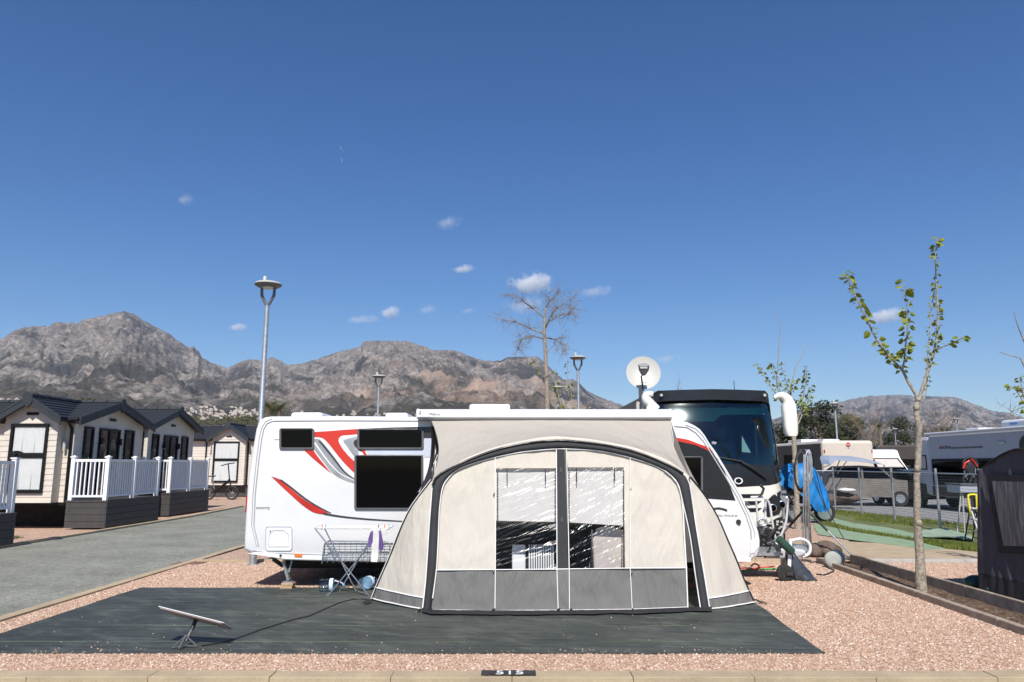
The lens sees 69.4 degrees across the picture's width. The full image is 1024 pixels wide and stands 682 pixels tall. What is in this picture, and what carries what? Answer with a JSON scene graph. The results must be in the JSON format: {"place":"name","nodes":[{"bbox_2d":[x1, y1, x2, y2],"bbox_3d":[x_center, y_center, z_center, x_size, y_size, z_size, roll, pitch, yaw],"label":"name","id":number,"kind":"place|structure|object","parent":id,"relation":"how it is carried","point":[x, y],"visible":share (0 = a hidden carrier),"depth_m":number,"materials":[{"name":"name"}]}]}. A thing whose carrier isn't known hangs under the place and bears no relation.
{"place":"outdoors","nodes":[
{"label":"outdoors","id":0,"kind":"place"},
{"bbox_2d":[0,507,245,615],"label":"side road","id":1,"kind":"structure","parent":0,"point":[34,574],"depth_m":14.85,"materials":[{"name":"asphalt"}]},
{"bbox_2d":[0,544,244,621],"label":"road kerb","id":2,"kind":"structure","parent":1,"relation":"on","point":[54,602],"depth_m":10.56,"materials":[{"name":"beige concrete"}]},
{"bbox_2d":[0,505,245,548],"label":"road kerb","id":3,"kind":"structure","parent":1,"relation":"on","point":[86,532],"depth_m":20.20,"materials":[{"name":"beige concrete"}]},
{"bbox_2d":[372,372,385,415],"bbox_3d":[-4.972,3.740,27.257,0.504,5.220,0.504,0,-10,0],"label":"street lamp","id":4,"kind":"object","parent":1,"relation":"on","point":[378,376],"visible":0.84,"depth_m":27.53,"materials":[{"name":"grey metal"}]},
{"bbox_2d":[12,497,245,542],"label":"gravel strip","id":5,"kind":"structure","parent":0,"point":[26,533],"depth_m":20.70,"materials":[{"name":"gravel"}]},
{"bbox_2d":[0,457,20,545],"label":"raised deck","id":6,"kind":"structure","parent":5,"relation":"on","point":[7,522],"depth_m":16.23,"materials":[{"name":"plastic"}]},
{"bbox_2d":[0,391,155,525],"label":"mobile home","id":7,"kind":"object","parent":5,"relation":"on","point":[48,436],"visible":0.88,"depth_m":20.88,"materials":[{"name":"wood"}]},
{"bbox_2d":[3,424,49,492],"bbox_3d":[-13.420,3.243,20.472,1.040,1.900,0.075,0,-10,0],"label":"window","id":8,"kind":"structure","parent":7,"relation":"in","point":[30,439],"depth_m":20.48,"materials":[{"name":"white glass"}]},
{"bbox_2d":[78,426,94,494],"bbox_3d":[-12.367,3.497,21.502,0.075,2.000,0.460,0,-10,0],"label":"window","id":9,"kind":"structure","parent":7,"relation":"in","point":[89,432],"depth_m":21.54,"materials":[{"name":"black glass"}]},
{"bbox_2d":[93,428,120,497],"bbox_3d":[-12.349,3.734,22.617,0.110,2.080,1.150,0,-10,0],"label":"french door","id":10,"kind":"structure","parent":7,"relation":"in","point":[111,447],"depth_m":22.58,"materials":[{"name":"black glass"}]},
{"bbox_2d":[120,430,134,493],"bbox_3d":[-12.367,3.878,23.782,0.075,2.000,0.550,0,-10,0],"label":"window","id":11,"kind":"structure","parent":7,"relation":"in","point":[129,436],"depth_m":23.88,"materials":[{"name":"black glass"}]},
{"bbox_2d":[64,455,160,527],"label":"raised deck","id":12,"kind":"structure","parent":5,"relation":"on","point":[107,510],"depth_m":20.93,"materials":[{"name":"plastic"}]},
{"bbox_2d":[132,406,203,491],"bbox_3d":[-17.581,4.459,27.884,10.041,4.008,4.385,0,-10,0],"label":"mobile home","id":13,"kind":"object","parent":5,"relation":"on","point":[176,429],"visible":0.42,"depth_m":27.80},
{"bbox_2d":[149,434,159,490],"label":"window","id":14,"kind":"structure","parent":13,"relation":"in","point":[155,437],"depth_m":26.65,"materials":[{"name":"black glass"}]},
{"bbox_2d":[160,435,178,490],"bbox_3d":[-12.849,4.587,27.777,0.110,2.060,1.120,0,-10,0],"label":"french door","id":15,"kind":"structure","parent":13,"relation":"in","point":[171,450],"depth_m":27.74,"materials":[{"name":"black glass"}]},
{"bbox_2d":[179,436,188,487],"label":"window","id":16,"kind":"structure","parent":13,"relation":"in","point":[185,440],"depth_m":29.09,"materials":[{"name":"black glass"}]},
{"bbox_2d":[138,457,210,515],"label":"raised deck","id":17,"kind":"structure","parent":5,"relation":"on","point":[173,500],"depth_m":26.57,"materials":[{"name":"plastic"}]},
{"bbox_2d":[203,462,238,499],"bbox_3d":[-14.835,7.146,37.754,1.867,1.877,0.218,0,-10,0],"label":"folding bicycle","id":18,"kind":"object","parent":5,"relation":"on","point":[223,485],"visible":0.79,"depth_m":37.66,"materials":[{"name":"metal"}]},
{"bbox_2d":[190,422,257,496],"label":"mobile home","id":19,"kind":"object","parent":5,"relation":"on","point":[228,442],"visible":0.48,"depth_m":40.73,"materials":[{"name":"wood"}]},
{"bbox_2d":[211,441,239,481],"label":"window","id":20,"kind":"structure","parent":19,"relation":"in","point":[224,452],"depth_m":40.59,"materials":[{"name":"white glass"}]},
{"bbox_2d":[264,399,294,415],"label":"palm tree","id":21,"kind":"object","parent":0,"point":[283,405],"visible":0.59,"depth_m":53.82,"materials":[{"name":"green plant"}]},
{"bbox_2d":[2,544,947,676],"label":"loose gravel","id":22,"kind":"structure","parent":0,"point":[381,642],"depth_m":7.05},
{"bbox_2d":[0,311,1023,444],"bbox_3d":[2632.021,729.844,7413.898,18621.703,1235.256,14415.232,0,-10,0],"label":"mountains","id":23,"kind":"structure","parent":0,"point":[132,359],"depth_m":3449.29,"materials":[{"name":"stone"}]},
{"bbox_2d":[190,414,384,424],"bbox_3d":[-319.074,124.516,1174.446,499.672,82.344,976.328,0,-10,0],"label":"woodland","id":24,"kind":"object","parent":23,"relation":"on","point":[248,418],"visible":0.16,"depth_m":976.70,"materials":[{"name":"plant"}]},
{"bbox_2d":[0,562,1023,670],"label":"gravel pitch","id":25,"kind":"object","parent":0,"point":[691,580],"visible":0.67,"depth_m":6.92,"materials":[{"name":"gravel"}]},
{"bbox_2d":[248,276,281,565],"bbox_3d":[-4.610,1.400,13.585,0.504,5.323,0.504,0,-10,0],"label":"street lamp","id":26,"kind":"object","parent":25,"relation":"on","point":[264,283],"visible":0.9,"depth_m":13.77,"materials":[{"name":"grey metal"}]},
{"bbox_2d":[0,587,824,654],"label":"ground mat","id":27,"kind":"object","parent":25,"relation":"on","point":[126,623],"visible":0.69,"depth_m":7.91,"materials":[{"name":"fabric"}]},
{"bbox_2d":[158,606,233,648],"bbox_3d":[-3.114,2.780,7.265,0.655,0.382,0.375,0,-10,0],"label":"satellite terminal","id":28,"kind":"object","parent":27,"relation":"on","point":[195,619],"visible":1,"depth_m":7.19,"materials":[{"name":"white plastic"}]},
{"bbox_2d":[201,598,368,645],"bbox_3d":[-2.493,3.162,8.427,0.295,0.012,2.756,-4,-10,24],"label":"cable","id":29,"kind":"object","parent":27,"relation":"on","point":[279,623],"visible":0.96,"depth_m":8.13,"materials":[{"name":"black plastic"}]},
{"bbox_2d":[329,578,344,590],"bbox_3d":[-2.496,3.387,10.281,0.350,0.175,0.175,1,-10,-5],"label":"water bottle","id":30,"kind":"object","parent":27,"relation":"on","point":[331,583],"visible":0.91,"depth_m":10.23,"materials":[{"name":"white plastic"}]},
{"bbox_2d":[314,526,393,595],"bbox_3d":[-2.184,3.027,10.241,1.031,0.899,0.461,0,-10,0],"label":"drying rack","id":31,"kind":"object","parent":27,"relation":"on","point":[345,541],"visible":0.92,"depth_m":10.36,"materials":[{"name":"white metal"}]},
{"bbox_2d":[371,527,380,561],"bbox_3d":[-1.852,2.765,10.046,0.124,0.455,0.030,0,-10,0],"label":"towel","id":32,"kind":"object","parent":31,"relation":"hanging from","point":[375,550],"visible":1,"depth_m":10.04,"materials":[{"name":"white fabric"}]},
{"bbox_2d":[379,531,383,551],"bbox_3d":[-1.774,2.713,10.035,0.069,0.280,0.026,0,-10,0],"label":"garment","id":33,"kind":"object","parent":31,"relation":"hanging from","point":[381,545],"visible":1,"depth_m":10.03,"materials":[{"name":"purple fabric"}]},
{"bbox_2d":[363,576,376,588],"bbox_3d":[-2.031,3.426,10.511,0.175,0.175,0.350,-4,-10,24],"label":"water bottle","id":34,"kind":"object","parent":27,"relation":"on","point":[369,582],"visible":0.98,"depth_m":10.48,"materials":[{"name":"blue plastic"}]},
{"bbox_2d":[496,522,624,568],"bbox_3d":[0.475,3.019,10.328,3.010,0.915,0.430,0,-10,0],"label":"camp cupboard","id":35,"kind":"object","parent":27,"relation":"on","point":[509,535],"visible":0.18,"depth_m":10.19,"materials":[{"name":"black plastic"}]},
{"bbox_2d":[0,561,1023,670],"bbox_3d":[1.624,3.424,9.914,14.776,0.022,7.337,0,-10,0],"label":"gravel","id":36,"kind":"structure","parent":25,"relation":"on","point":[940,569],"depth_m":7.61,"materials":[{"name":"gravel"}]},
{"bbox_2d":[244,404,811,582],"bbox_3d":[0.443,2.389,11.838,8.615,2.705,2.660,0,-10,0],"label":"caravan","id":37,"kind":"object","parent":25,"relation":"on","point":[309,472],"visible":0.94,"depth_m":10.75,"materials":[{"name":"white paint"}]},
{"bbox_2d":[279,428,313,448],"bbox_3d":[-3.156,1.432,10.840,0.524,0.308,0.052,0,-10,0],"label":"window","id":38,"kind":"structure","parent":37,"relation":"in","point":[289,438],"depth_m":10.83,"materials":[{"name":"glass"}]},
{"bbox_2d":[354,455,422,509],"bbox_3d":[-1.792,2.049,10.737,1.022,0.783,0.052,0,-10,0],"label":"window","id":39,"kind":"structure","parent":37,"relation":"in","point":[381,482],"depth_m":10.73,"materials":[{"name":"black glass"}]},
{"bbox_2d":[357,429,423,448],"bbox_3d":[-1.782,1.436,10.840,0.981,0.302,0.052,0,-10,0],"label":"window","id":40,"kind":"structure","parent":37,"relation":"in","point":[366,438],"depth_m":10.83,"materials":[{"name":"glass"}]},
{"bbox_2d":[684,456,702,490],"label":"window","id":41,"kind":"structure","parent":37,"relation":"in","point":[695,463],"depth_m":10.76,"materials":[{"name":"glass"}]},
{"bbox_2d":[775,536,794,554],"bbox_3d":[4.188,3.132,11.339,0.285,0.285,0.128,0,-10,0],"label":"rolled cover","id":42,"kind":"object","parent":37,"relation":"on","point":[785,545],"visible":1,"depth_m":11.29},
{"bbox_2d":[363,419,766,614],"bbox_3d":[0.662,2.223,9.730,5.130,2.518,1.923,0,-10,0],"label":"awning","id":43,"kind":"object","parent":25,"relation":"on","point":[441,558],"visible":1,"depth_m":9.43,"materials":[{"name":"fabric"}]},
{"bbox_2d":[497,469,555,521],"bbox_3d":[0.182,2.244,9.398,0.798,1.238,0.275,0,-10,0],"label":"window","id":44,"kind":"structure","parent":43,"relation":"in","point":[497,469],"depth_m":9.53,"materials":[{"name":"clear plastic"}]},
{"bbox_2d":[568,468,623,567],"bbox_3d":[1.083,2.248,9.444,0.716,1.234,0.287,-2,-10,10],"label":"window","id":45,"kind":"structure","parent":43,"relation":"in","point":[576,468],"depth_m":9.47,"materials":[{"name":"plastic"}]},
{"bbox_2d":[785,552,816,580],"bbox_3d":[4.460,3.451,11.434,0.460,0.444,0.361,0,-10,0],"label":"plastic bag","id":46,"kind":"object","parent":25,"relation":"on","point":[801,571],"visible":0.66,"depth_m":11.32,"materials":[{"name":"plastic"}]},
{"bbox_2d":[824,551,841,567],"bbox_3d":[5.543,3.774,12.785,0.290,0.275,0.090,0,-10,0],"label":"stone disc","id":47,"kind":"object","parent":25,"relation":"on","point":[830,557],"visible":0.91,"depth_m":12.75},
{"bbox_2d":[816,558,1023,635],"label":"bed edging","id":48,"kind":"object","parent":25,"relation":"on","point":[1012,626],"visible":0.62,"depth_m":9.36,"materials":[{"name":"brown concrete"}]},
{"bbox_2d":[0,0,1023,419],"label":"sky","id":49,"kind":"structure","parent":0,"point":[698,171],"materials":[{"name":"blue"}]},
{"bbox_2d":[208,518,849,560],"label":"gravel","id":50,"kind":"structure","parent":0,"point":[791,532],"depth_m":17.38,"materials":[{"name":"gravel"}]},
{"bbox_2d":[487,280,585,408],"bbox_3d":[0.733,1.623,21.164,3.744,7.486,2.384,-7,-12,35],"label":"bare tree","id":51,"kind":"object","parent":50,"relation":"on","point":[546,380],"visible":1,"depth_m":21.23,"materials":[{"name":"brown plant"}]},
{"bbox_2d":[529,359,574,408],"bbox_3d":[1.416,3.384,25.865,1.600,5.526,0.581,0,-10,0],"label":"young tree","id":52,"kind":"object","parent":50,"relation":"on","point":[558,396],"visible":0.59,"depth_m":26.10,"materials":[{"name":"green plant"}]},
{"bbox_2d":[570,352,585,408],"bbox_3d":[2.039,2.941,22.524,0.504,5.234,0.504,0,-10,0],"label":"street lamp","id":53,"kind":"object","parent":50,"relation":"on","point":[576,357],"visible":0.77,"depth_m":22.77,"materials":[{"name":"grey metal"}]},
{"bbox_2d":[753,310,815,529],"bbox_3d":[7.882,2.170,20.938,1.799,6.307,0.849,0,-10,0],"label":"young tree","id":54,"kind":"object","parent":50,"relation":"on","point":[798,521],"visible":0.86,"depth_m":20.92,"materials":[{"name":"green plant"}]},
{"bbox_2d":[780,463,834,521],"bbox_3d":[9.124,4.648,22.721,1.538,1.838,0.881,0,-10,0],"label":"bicycle","id":55,"kind":"object","parent":50,"relation":"on","point":[819,509],"visible":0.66,"depth_m":22.54,"materials":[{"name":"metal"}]},
{"bbox_2d":[809,543,821,556],"bbox_3d":[5.867,4.046,14.357,0.340,0.250,0.395,0,-10,0],"label":"sack","id":56,"kind":"object","parent":50,"relation":"on","point":[816,551],"visible":0.74,"depth_m":14.20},
{"bbox_2d":[782,449,850,553],"bbox_3d":[5.719,3.233,14.942,0.632,2.045,2.479,3,-10,-17],"label":"tripod stand","id":57,"kind":"object","parent":50,"relation":"on","point":[807,529],"visible":0.45,"depth_m":14.18,"materials":[{"name":"metal"}]},
{"bbox_2d":[793,449,806,492],"bbox_3d":[5.599,2.499,14.262,0.370,0.848,0.165,0,-10,0],"label":"cable coil","id":58,"kind":"object","parent":57,"relation":"hanging from","point":[802,452],"visible":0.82,"depth_m":14.23,"materials":[{"name":"rubber"}]},
{"bbox_2d":[802,454,811,551],"bbox_3d":[5.708,3.193,14.444,0.219,1.925,0.893,-3,-10,17],"label":"hanging hose","id":59,"kind":"object","parent":57,"relation":"hanging from","point":[805,489],"visible":0.8,"depth_m":14.09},
{"bbox_2d":[804,449,812,484],"bbox_3d":[5.697,2.425,14.214,0.230,0.690,0.166,0,-10,0],"label":"cable coil","id":60,"kind":"object","parent":57,"relation":"hanging from","point":[808,451],"visible":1,"depth_m":14.18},
{"bbox_2d":[817,540,842,556],"bbox_3d":[6.139,4.022,14.347,0.519,0.294,0.430,6,-11,-30],"label":"sack","id":61,"kind":"object","parent":50,"relation":"on","point":[825,546],"visible":0.55,"depth_m":14.21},
{"bbox_2d":[512,544,554,568],"bbox_3d":[0.282,3.043,9.762,0.563,0.680,0.140,0,-10,0],"label":"radiator","id":62,"kind":"object","parent":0,"point":[535,556],"visible":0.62,"depth_m":9.75,"materials":[{"name":"white metal"}]},
{"bbox_2d":[589,526,624,567],"bbox_3d":[1.254,2.899,9.683,0.471,0.953,0.423,0,-10,0],"label":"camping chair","id":63,"kind":"object","parent":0,"point":[607,547],"visible":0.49,"depth_m":9.51,"materials":[{"name":"fabric"}]},
{"bbox_2d":[626,356,660,397],"bbox_3d":[2.813,0.744,15.925,0.675,0.889,0.844,-8,-13,41],"label":"satellite dish","id":64,"kind":"object","parent":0,"point":[643,373],"visible":1,"depth_m":16.02,"materials":[{"name":"white plastic"}]},
{"bbox_2d":[619,385,797,541],"bbox_3d":[3.956,3.114,18.561,3.097,3.477,9.360,0,-10,0],"label":"motorhome coach","id":65,"kind":"object","parent":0,"point":[736,426],"visible":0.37,"depth_m":14.96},
{"bbox_2d":[812,539,869,562],"bbox_3d":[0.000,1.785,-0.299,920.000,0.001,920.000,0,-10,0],"label":"ground","id":66,"kind":"structure","parent":0,"point":[850,541],"depth_m":17.70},
{"bbox_2d":[252,396,289,416],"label":"palm tree","id":67,"kind":"object","parent":66,"relation":"on","point":[269,407],"visible":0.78,"depth_m":51.83,"materials":[{"name":"green plant"}]},
{"bbox_2d":[196,559,811,561],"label":"cross kerb","id":68,"kind":"structure","parent":66,"relation":"on","point":[281,560],"depth_m":13.54,"materials":[{"name":"beige concrete"}]},
{"bbox_2d":[0,670,1023,681],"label":"front kerb","id":69,"kind":"structure","parent":66,"relation":"on","point":[477,676],"depth_m":6.12,"materials":[{"name":"beige concrete"}]},
{"bbox_2d":[481,670,535,674],"bbox_3d":[-0.029,2.777,6.201,0.456,0.004,0.152,0,-10,0],"label":"pitch number","id":70,"kind":"object","parent":69,"relation":"on","point":[508,672],"visible":1,"depth_m":6.20,"materials":[{"name":"black paint"}]},
{"bbox_2d":[772,419,810,442],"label":"pine tree","id":71,"kind":"object","parent":66,"relation":"on","point":[803,433],"visible":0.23,"depth_m":73.82,"materials":[{"name":"green plant"}]},
{"bbox_2d":[782,399,866,442],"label":"pine tree","id":72,"kind":"object","parent":66,"relation":"on","point":[820,422],"visible":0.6,"depth_m":80.84,"materials":[{"name":"green plant"}]},
{"bbox_2d":[829,413,877,444],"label":"pine tree","id":73,"kind":"object","parent":66,"relation":"on","point":[847,416],"visible":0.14,"depth_m":93.95,"materials":[{"name":"green plant"}]},
{"bbox_2d":[872,421,889,444],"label":"palm tree","id":74,"kind":"object","parent":66,"relation":"on","point":[878,427],"visible":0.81,"depth_m":77.26,"materials":[{"name":"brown plant"}]},
{"bbox_2d":[876,416,924,444],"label":"pine tree","id":75,"kind":"object","parent":66,"relation":"on","point":[903,438],"visible":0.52,"depth_m":89.10,"materials":[{"name":"green plant"}]},
{"bbox_2d":[873,559,976,562],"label":"path kerb","id":76,"kind":"structure","parent":66,"relation":"on","point":[930,560],"depth_m":13.44,"materials":[{"name":"grey concrete"}]},
{"bbox_2d":[823,460,884,473],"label":"sunshade poles","id":77,"kind":"object","parent":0,"point":[843,465],"visible":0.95,"depth_m":31.84,"materials":[{"name":"metal"}]},
{"bbox_2d":[820,455,883,464],"bbox_3d":[14.835,5.257,32.703,2.344,0.420,1.845,0,-10,0],"label":"sunshade tarp","id":78,"kind":"object","parent":77,"relation":"attached to","point":[827,459],"visible":0.99,"depth_m":32.36,"materials":[{"name":"white fabric"}]},
{"bbox_2d":[811,516,913,537],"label":"green path","id":79,"kind":"structure","parent":0,"point":[875,528],"depth_m":20.45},
{"bbox_2d":[781,490,976,525],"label":"gravel lot","id":80,"kind":"structure","parent":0,"point":[922,509],"depth_m":29.57,"materials":[{"name":"gravel"}]},
{"bbox_2d":[774,439,873,494],"bbox_3d":[17.066,7.043,40.985,2.648,3.135,7.230,0,-10,0],"label":"parked motorhome","id":81,"kind":"object","parent":80,"relation":"on","point":[817,448],"visible":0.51,"depth_m":37.68,"materials":[{"name":"white metal"}]},
{"bbox_2d":[784,454,813,466],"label":"side windows","id":82,"kind":"structure","parent":81,"relation":"in","point":[787,458],"depth_m":42.12,"materials":[{"name":"black glass"}]},
{"bbox_2d":[830,401,839,438],"bbox_3d":[17.439,5.801,39.586,0.504,5.225,0.504,0,-10,0],"label":"street lamp","id":83,"kind":"object","parent":80,"relation":"on","point":[834,403],"visible":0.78,"depth_m":39.81,"materials":[{"name":"grey metal"}]},
{"bbox_2d":[828,488,859,504],"bbox_3d":[13.444,6.389,30.385,1.604,0.660,1.015,-3,-10,18],"label":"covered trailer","id":84,"kind":"object","parent":80,"relation":"on","point":[838,495],"visible":0.61,"depth_m":30.06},
{"bbox_2d":[819,465,908,505],"bbox_3d":[15.564,6.406,32.887,4.444,1.720,1.900,-3,-10,18],"label":"parked car","id":85,"kind":"object","parent":80,"relation":"on","point":[824,475],"visible":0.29,"depth_m":32.06,"materials":[{"name":"grey metal"}]},
{"bbox_2d":[846,401,892,447],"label":"bare tree","id":86,"kind":"object","parent":80,"relation":"on","point":[860,431],"visible":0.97,"depth_m":43.68,"materials":[{"name":"brown plant"}]},
{"bbox_2d":[873,449,910,469],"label":"white van","id":87,"kind":"object","parent":80,"relation":"on","point":[888,458],"visible":0.07,"depth_m":40.80,"materials":[{"name":"paint"}]},
{"bbox_2d":[873,445,914,468],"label":"parked motorhome","id":88,"kind":"object","parent":80,"relation":"on","point":[906,453],"visible":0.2,"depth_m":59.35,"materials":[{"name":"metal"}]},
{"bbox_2d":[901,459,914,467],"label":"windows","id":89,"kind":"structure","parent":88,"relation":"in","point":[911,462],"depth_m":59.18,"materials":[{"name":"black glass"}]},
{"bbox_2d":[872,469,964,506],"bbox_3d":[17.599,6.405,32.366,1.850,1.550,4.242,2,-10,-11],"label":"parked car","id":90,"kind":"object","parent":80,"relation":"on","point":[922,489],"visible":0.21,"depth_m":31.33,"materials":[{"name":"black metal"}]},
{"bbox_2d":[919,400,969,436],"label":"bare tree","id":91,"kind":"object","parent":80,"relation":"on","point":[937,427],"visible":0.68,"depth_m":45.72,"materials":[{"name":"brown plant"}]},
{"bbox_2d":[915,419,1023,506],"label":"grey motorhome","id":92,"kind":"object","parent":80,"relation":"on","point":[946,452],"visible":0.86,"depth_m":27.98,"materials":[{"name":"silver metal"}]},
{"bbox_2d":[921,455,926,469],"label":"rear window","id":93,"kind":"structure","parent":92,"relation":"in","point":[923,458],"depth_m":30.63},
{"bbox_2d":[959,397,1022,428],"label":"bare tree","id":94,"kind":"object","parent":80,"relation":"on","point":[998,420],"visible":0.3,"depth_m":47.59,"materials":[{"name":"brown plant"}]},
{"bbox_2d":[813,523,944,548],"bbox_3d":[8.524,4.917,18.862,1.539,0.001,7.022,0,-10,0],"label":"green surface","id":95,"kind":"object","parent":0,"point":[846,534],"visible":0.91,"depth_m":17.91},
{"bbox_2d":[787,540,976,558],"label":"path","id":96,"kind":"structure","parent":0,"point":[875,550],"depth_m":14.87,"materials":[{"name":"beige concrete"}]},
{"bbox_2d":[812,512,976,551],"bbox_3d":[11.532,5.428,21.824,4.786,0.001,15.508,-3,-10,18],"label":"turf strip","id":97,"kind":"object","parent":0,"point":[907,528],"visible":0.28,"depth_m":21.30,"materials":[{"name":"plant"}]},
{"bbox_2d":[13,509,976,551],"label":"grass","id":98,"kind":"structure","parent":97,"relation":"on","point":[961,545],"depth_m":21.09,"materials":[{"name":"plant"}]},
{"bbox_2d":[781,467,978,533],"bbox_3d":[10.435,4.714,22.430,4.146,1.705,13.072,0,-10,0],"label":"wire fence","id":99,"kind":"object","parent":97,"relation":"on","point":[935,473],"visible":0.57,"depth_m":22.84,"materials":[{"name":"grey"}]},
{"bbox_2d":[922,528,973,539],"bbox_3d":[10.859,4.829,18.675,1.089,0.079,3.194,-5,-11,26],"label":"crumpled sheet","id":100,"kind":"object","parent":97,"relation":"on","point":[940,532],"visible":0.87,"depth_m":18.25,"materials":[{"name":"fabric"}]},
{"bbox_2d":[945,483,976,532],"bbox_3d":[11.650,4.333,19.148,0.644,1.281,0.660,0,-10,0],"label":"folding table","id":101,"kind":"object","parent":97,"relation":"on","point":[954,487],"visible":0.73,"depth_m":18.95,"materials":[{"name":"silver metal"}]},
{"bbox_2d":[962,456,978,526],"bbox_3d":[13.115,4.280,21.056,0.508,1.967,0.128,0,-10,0],"label":"basketball hoop","id":102,"kind":"object","parent":97,"relation":"on","point":[968,466],"visible":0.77,"depth_m":21.12,"materials":[{"name":"plastic"}]},
{"bbox_2d":[964,494,976,541],"bbox_3d":[10.481,4.025,16.780,0.241,1.112,0.701,0,-10,0],"label":"step ladder","id":103,"kind":"object","parent":97,"relation":"on","point":[970,514],"visible":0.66,"depth_m":16.83,"materials":[{"name":"metal"}]},
{"bbox_2d":[843,563,1023,624],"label":"planting soil","id":104,"kind":"structure","parent":0,"point":[1016,617],"depth_m":9.73,"materials":[{"name":"soil"}]},
{"bbox_2d":[832,550,844,564],"bbox_3d":[5.659,3.789,12.904,0.290,0.285,0.090,0,-10,0],"label":"stone disc","id":105,"kind":"object","parent":104,"relation":"on","point":[840,553],"visible":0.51,"depth_m":12.87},
{"bbox_2d":[839,237,970,591],"bbox_3d":[5.749,0.950,10.612,1.624,5.230,0.740,0,-10,0],"label":"young tree","id":106,"kind":"object","parent":104,"relation":"on","point":[920,577],"visible":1,"depth_m":10.70,"materials":[{"name":"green plant"}]},
{"bbox_2d":[850,554,1023,613],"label":"bed edging","id":107,"kind":"object","parent":104,"relation":"on","point":[994,599],"visible":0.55,"depth_m":10.28,"materials":[{"name":"brown wood"}]},
{"bbox_2d":[890,563,977,582],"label":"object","id":108,"kind":"structure","parent":0,"point":[946,569],"depth_m":12.54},
{"bbox_2d":[962,575,977,587],"bbox_3d":[6.581,3.423,10.492,0.369,0.203,0.247,0,-10,0],"label":"groundsheet fold","id":109,"kind":"object","parent":108,"relation":"on","point":[971,580],"visible":0.39,"depth_m":10.44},
{"bbox_2d":[977,448,1023,600],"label":"utility tent","id":110,"kind":"object","parent":108,"relation":"on","point":[1000,524],"visible":0.94,"depth_m":9.70,"materials":[{"name":"fabric"}]},
{"bbox_2d":[1000,313,1023,413],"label":"young tree","id":111,"kind":"object","parent":108,"relation":"on","point":[1018,390],"visible":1,"depth_m":12.57,"materials":[{"name":"green plant"}]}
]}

